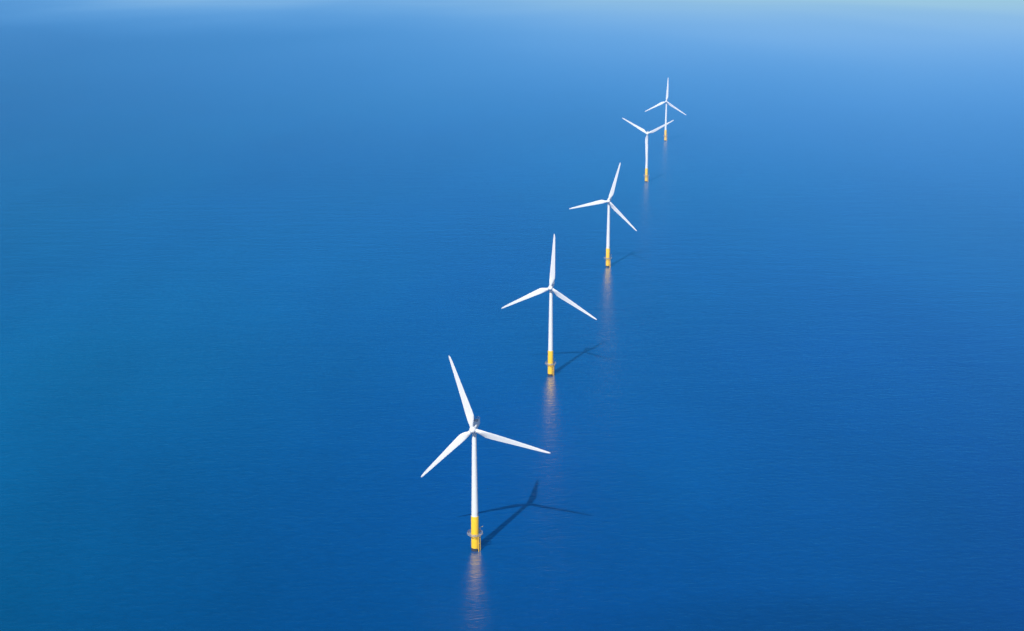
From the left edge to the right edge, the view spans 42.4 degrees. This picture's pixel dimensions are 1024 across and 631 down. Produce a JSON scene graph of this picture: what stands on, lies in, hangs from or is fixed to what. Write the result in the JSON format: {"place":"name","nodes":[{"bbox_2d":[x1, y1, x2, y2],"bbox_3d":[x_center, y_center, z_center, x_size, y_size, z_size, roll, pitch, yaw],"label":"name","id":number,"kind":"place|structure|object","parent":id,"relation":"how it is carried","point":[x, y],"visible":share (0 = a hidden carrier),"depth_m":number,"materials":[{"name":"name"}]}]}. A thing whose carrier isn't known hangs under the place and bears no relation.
{"place":"outdoors","nodes":[
{"label":"outdoors","id":0,"kind":"place"},
{"bbox_2d":[0,0,1023,630],"bbox_3d":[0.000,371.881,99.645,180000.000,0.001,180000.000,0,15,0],"label":"sea","id":1,"kind":"structure","parent":0,"point":[268,268],"depth_m":1487.53,"materials":[{"name":"liquid"}]},
{"bbox_2d":[421,356,549,551],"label":"wind turbine","id":2,"kind":"object","parent":1,"relation":"on","point":[474,423],"visible":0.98,"depth_m":874.74,"materials":[{"name":"white paint"}]},
{"bbox_2d":[501,234,596,375],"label":"wind turbine","id":3,"kind":"object","parent":1,"relation":"on","point":[551,363],"visible":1,"depth_m":1251.65,"materials":[{"name":"white paint"}]},
{"bbox_2d":[569,163,636,266],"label":"wind turbine","id":4,"kind":"object","parent":1,"relation":"on","point":[608,255],"visible":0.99,"depth_m":1704.00,"materials":[{"name":"white paint"}]},
{"bbox_2d":[623,118,673,181],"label":"wind turbine","id":5,"kind":"object","parent":1,"relation":"on","point":[646,175],"visible":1,"depth_m":2368.43,"materials":[{"name":"white paint"}]},
{"bbox_2d":[645,81,685,140],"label":"wind turbine","id":6,"kind":"object","parent":1,"relation":"on","point":[665,135],"visible":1,"depth_m":2916.98,"materials":[{"name":"white paint"}]}
]}

